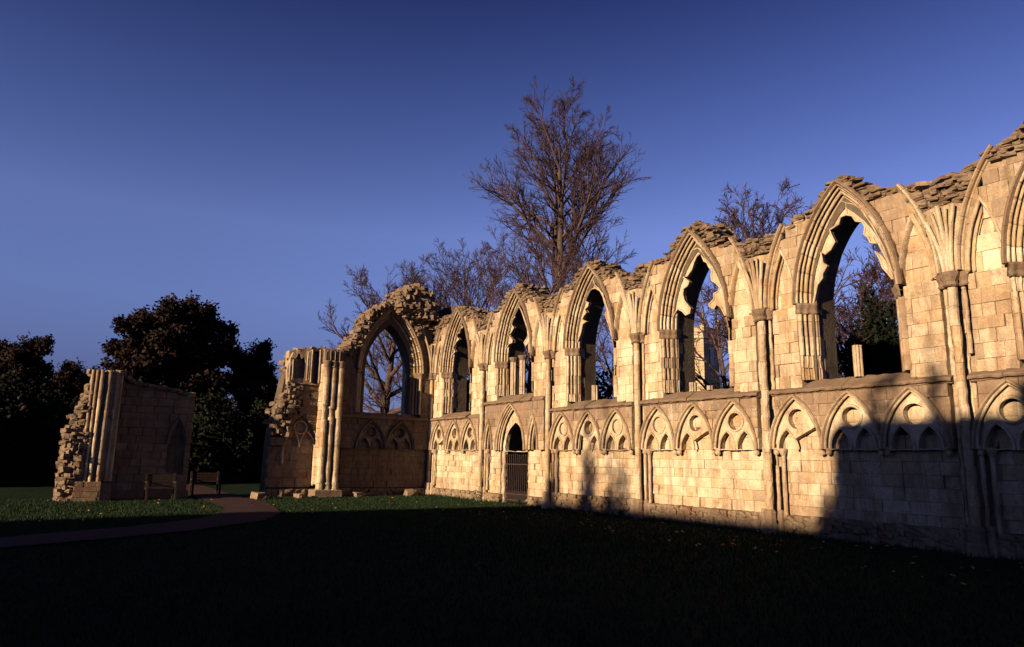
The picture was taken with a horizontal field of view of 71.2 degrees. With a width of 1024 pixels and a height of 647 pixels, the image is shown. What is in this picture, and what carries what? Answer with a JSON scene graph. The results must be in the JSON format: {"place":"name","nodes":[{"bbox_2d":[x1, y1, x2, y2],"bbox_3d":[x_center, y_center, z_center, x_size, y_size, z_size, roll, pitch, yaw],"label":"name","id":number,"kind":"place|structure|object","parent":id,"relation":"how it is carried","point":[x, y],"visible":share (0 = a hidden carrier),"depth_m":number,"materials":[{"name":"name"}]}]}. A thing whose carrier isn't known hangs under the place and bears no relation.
{"place":"outdoors","nodes":[
{"label":"outdoors","id":0,"kind":"place"},
{"bbox_2d":[0,483,280,546],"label":"path","id":1,"kind":"structure","parent":0,"point":[237,509],"depth_m":16.61,"materials":[{"name":"gravel"}]},
{"bbox_2d":[0,482,1023,646],"bbox_3d":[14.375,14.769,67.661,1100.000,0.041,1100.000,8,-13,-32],"label":"ground","id":2,"kind":"structure","parent":0,"point":[46,492],"depth_m":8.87,"materials":[{"name":"green plant"}]},
{"bbox_2d":[0,370,38,484],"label":"evergreen shrub","id":3,"kind":"object","parent":2,"relation":"on","point":[10,437],"visible":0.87,"depth_m":34.90,"materials":[{"name":"green plant"}]},
{"bbox_2d":[0,331,64,414],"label":"leafy tree","id":4,"kind":"object","parent":2,"relation":"on","point":[26,360],"visible":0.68,"depth_m":43.13,"materials":[{"name":"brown plant"}]},
{"bbox_2d":[24,357,100,415],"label":"leafy tree","id":5,"kind":"object","parent":2,"relation":"on","point":[73,378],"visible":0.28,"depth_m":43.50,"materials":[{"name":"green plant"}]},
{"bbox_2d":[71,375,141,412],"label":"evergreen shrub","id":6,"kind":"object","parent":2,"relation":"on","point":[140,380],"depth_m":40.04,"materials":[{"name":"green plant"}]},
{"bbox_2d":[52,369,195,501],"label":"ruined pier wall","id":7,"kind":"structure","parent":2,"relation":"on","point":[122,433],"depth_m":25.87,"materials":[{"name":"stone"}]},
{"bbox_2d":[45,293,224,406],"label":"leafy tree","id":8,"kind":"object","parent":2,"relation":"on","point":[168,314],"visible":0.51,"depth_m":48.77,"materials":[{"name":"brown plant"}]},
{"bbox_2d":[143,473,177,500],"bbox_3d":[-12.434,5.785,25.328,1.000,0.950,0.620,8,-13,-32],"label":"wooden bench","id":9,"kind":"object","parent":2,"relation":"on","point":[158,478],"visible":0.95,"depth_m":25.49,"materials":[{"name":"brown wood"}]},
{"bbox_2d":[130,309,229,407],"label":"leafy tree","id":10,"kind":"object","parent":2,"relation":"on","point":[195,364],"visible":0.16,"depth_m":49.80,"materials":[{"name":"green plant"}]},
{"bbox_2d":[189,471,221,495],"bbox_3d":[-12.392,6.471,28.938,1.100,0.950,0.620,8,-13,-32],"label":"wooden bench","id":11,"kind":"object","parent":2,"relation":"on","point":[193,480],"visible":0.93,"depth_m":29.09,"materials":[{"name":"brown wood"}]},
{"bbox_2d":[159,290,275,418],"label":"leafy tree","id":12,"kind":"object","parent":2,"relation":"on","point":[219,348],"visible":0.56,"depth_m":51.50,"materials":[{"name":"green plant"}]},
{"bbox_2d":[187,387,264,483],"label":"evergreen shrub","id":13,"kind":"object","parent":2,"relation":"on","point":[220,438],"visible":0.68,"depth_m":41.32,"materials":[{"name":"green plant"}]},
{"bbox_2d":[215,338,279,410],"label":"leafy tree","id":14,"kind":"object","parent":2,"relation":"on","point":[258,365],"visible":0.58,"depth_m":54.46,"materials":[{"name":"green plant"}]},
{"bbox_2d":[233,369,278,419],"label":"leafy tree","id":15,"kind":"object","parent":2,"relation":"on","point":[276,381],"visible":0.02,"depth_m":54.94,"materials":[{"name":"green plant"}]},
{"bbox_2d":[242,397,271,481],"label":"evergreen shrub","id":16,"kind":"object","parent":2,"relation":"on","point":[259,456],"visible":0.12,"depth_m":44.81,"materials":[{"name":"green plant"}]},
{"bbox_2d":[250,492,265,499],"bbox_3d":[-9.530,6.502,26.893,0.412,0.331,0.709,10,-14,-40],"label":"loose block","id":17,"kind":"object","parent":2,"relation":"on","point":[257,495],"depth_m":26.70,"materials":[{"name":"stone"}]},
{"bbox_2d":[293,493,304,498],"bbox_3d":[-8.381,6.807,28.194,0.360,0.230,0.589,8,-13,-32],"label":"loose block","id":18,"kind":"object","parent":2,"relation":"on","point":[298,495],"depth_m":28.03,"materials":[{"name":"stone"}]},
{"bbox_2d":[259,283,442,497],"bbox_3d":[-6.383,2.891,31.552,8.429,9.979,2.232,8,-13,-32],"label":"ruined west front","id":19,"kind":"object","parent":2,"relation":"on","point":[326,435],"visible":0.97,"depth_m":30.88,"materials":[{"name":"brown stone"}]},
{"bbox_2d":[351,492,365,497],"bbox_3d":[-6.337,7.099,29.590,0.476,0.254,0.589,8,-13,-32],"label":"loose block","id":20,"kind":"object","parent":2,"relation":"on","point":[357,494],"depth_m":29.42,"materials":[{"name":"stone"}]},
{"bbox_2d":[318,252,469,413],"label":"bare tree","id":21,"kind":"object","parent":2,"relation":"on","point":[384,392],"visible":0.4,"depth_m":42.94,"materials":[{"name":"brown plant"}]},
{"bbox_2d":[403,489,417,495],"bbox_3d":[-4.397,7.391,31.102,0.608,0.397,0.555,8,-13,-32],"label":"loose block","id":22,"kind":"object","parent":2,"relation":"on","point":[410,492],"depth_m":30.91,"materials":[{"name":"stone"}]},
{"bbox_2d":[363,260,470,412],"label":"bare tree","id":23,"kind":"object","parent":2,"relation":"on","point":[381,358],"visible":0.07,"depth_m":53.60,"materials":[{"name":"brown plant"}]},
{"bbox_2d":[394,237,511,376],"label":"bare tree","id":24,"kind":"object","parent":2,"relation":"on","point":[443,281],"visible":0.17,"depth_m":49.12,"materials":[{"name":"brown plant"}]},
{"bbox_2d":[470,490,480,500],"bbox_3d":[-1.428,6.771,28.188,0.436,0.469,0.564,2,-11,-5],"label":"weed","id":25,"kind":"object","parent":2,"relation":"on","point":[475,495],"visible":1,"depth_m":28.15,"materials":[{"name":"green plant"}]},
{"bbox_2d":[397,232,557,394],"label":"bare tree","id":26,"kind":"object","parent":2,"relation":"on","point":[489,268],"visible":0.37,"depth_m":45.35,"materials":[{"name":"brown plant"}]},
{"bbox_2d":[523,457,527,492],"bbox_3d":[-0.108,5.979,38.459,6.740,6.162,6.976,11,-14,-41],"label":"evergreen shrub","id":27,"kind":"object","parent":2,"relation":"on","point":[525,486],"depth_m":36.00,"materials":[{"name":"green plant"}]},
{"bbox_2d":[35,496,1022,584],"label":"fallen leaves","id":28,"kind":"object","parent":2,"relation":"on","point":[972,566],"visible":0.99,"depth_m":16.34,"materials":[{"name":"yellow plant"}]},
{"bbox_2d":[456,213,612,397],"bbox_3d":[0.552,1.486,37.908,11.592,14.576,8.200,5,-11,-18],"label":"bare tree","id":29,"kind":"object","parent":2,"relation":"on","point":[560,280],"visible":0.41,"depth_m":38.31,"materials":[{"name":"brown plant"}]},
{"bbox_2d":[463,74,653,293],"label":"bare tree","id":30,"kind":"object","parent":2,"relation":"on","point":[574,230],"visible":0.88,"depth_m":50.86,"materials":[{"name":"brown plant"}]},
{"bbox_2d":[524,335,602,385],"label":"bare tree","id":31,"kind":"object","parent":2,"relation":"on","point":[528,358],"visible":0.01,"depth_m":41.65,"materials":[{"name":"brown plant"}]},
{"bbox_2d":[523,368,614,482],"bbox_3d":[3.432,5.088,33.439,6.740,6.162,6.976,11,-15,-44],"label":"evergreen shrub","id":32,"kind":"object","parent":2,"relation":"on","point":[607,394],"visible":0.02,"depth_m":33.29,"materials":[{"name":"green plant"}]},
{"bbox_2d":[596,271,635,397],"bbox_3d":[5.541,2.756,34.401,6.150,10.932,8.694,9,-13,-35],"label":"bare tree","id":33,"kind":"object","parent":2,"relation":"on","point":[602,346],"visible":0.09,"depth_m":33.64,"materials":[{"name":"brown plant"}]},
{"bbox_2d":[616,510,626,517],"bbox_3d":[3.229,5.621,21.102,0.309,0.262,0.225,-5,-12,28],"label":"weed","id":34,"kind":"object","parent":2,"relation":"on","point":[622,514],"visible":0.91,"depth_m":21.07,"materials":[{"name":"green plant"}]},
{"bbox_2d":[694,283,728,390],"bbox_3d":[9.834,2.322,31.717,6.150,10.932,8.694,54,-54,-77],"label":"bare tree","id":35,"kind":"object","parent":2,"relation":"on","point":[723,371],"visible":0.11,"depth_m":32.29,"materials":[{"name":"brown plant"}]},
{"bbox_2d":[712,378,729,388],"bbox_3d":[8.389,4.487,26.971,5.527,5.053,5.720,-7,-14,37],"label":"evergreen shrub","id":36,"kind":"object","parent":2,"relation":"on","point":[717,386],"visible":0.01,"depth_m":27.97,"materials":[{"name":"green plant"}]},
{"bbox_2d":[424,121,1023,559],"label":"ruined aisle wall","id":37,"kind":"structure","parent":2,"relation":"on","point":[790,431],"depth_m":17.52,"materials":[{"name":"stone"}]},
{"bbox_2d":[493,403,528,502],"bbox_3d":[0.055,4.936,27.152,0.535,3.846,2.097,8,-13,-32],"label":"doorway","id":38,"kind":"structure","parent":37,"relation":"in","point":[515,420],"depth_m":27.77,"materials":[{"name":"stone"}]},
{"bbox_2d":[504,453,527,502],"bbox_3d":[0.189,5.835,27.080,0.035,1.818,1.680,8,-13,-32],"label":"iron railing","id":39,"kind":"object","parent":37,"relation":"attached to","point":[520,495],"visible":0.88,"depth_m":27.18,"materials":[{"name":"black metal"}]},
{"bbox_2d":[694,178,879,365],"bbox_3d":[11.542,0.421,30.654,8.299,14.300,9.544,-6,-13,31],"label":"bare tree","id":40,"kind":"object","parent":2,"relation":"on","point":[743,227],"visible":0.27,"depth_m":31.38,"materials":[{"name":"brown plant"}]},
{"bbox_2d":[834,235,898,359],"bbox_3d":[14.924,1.627,26.561,8.882,10.540,9.998,8,-13,-32],"label":"bare tree","id":41,"kind":"object","parent":2,"relation":"on","point":[888,294],"visible":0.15,"depth_m":27.37,"materials":[{"name":"brown plant"}]},
{"bbox_2d":[836,282,901,377],"bbox_3d":[12.637,2.477,24.466,3.359,8.187,4.393,8,-13,-32],"label":"evergreen shrub","id":42,"kind":"object","parent":2,"relation":"on","point":[881,354],"visible":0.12,"depth_m":24.31,"materials":[{"name":"green plant"}]},
{"bbox_2d":[0,0,1023,412],"label":"sky","id":43,"kind":"structure","parent":0,"point":[238,155],"materials":[{"name":"blue"}]},
{"bbox_2d":[694,310,719,390],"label":"church tower","id":44,"kind":"structure","parent":0,"point":[702,347],"depth_m":119.36,"materials":[{"name":"stone"}]}
]}

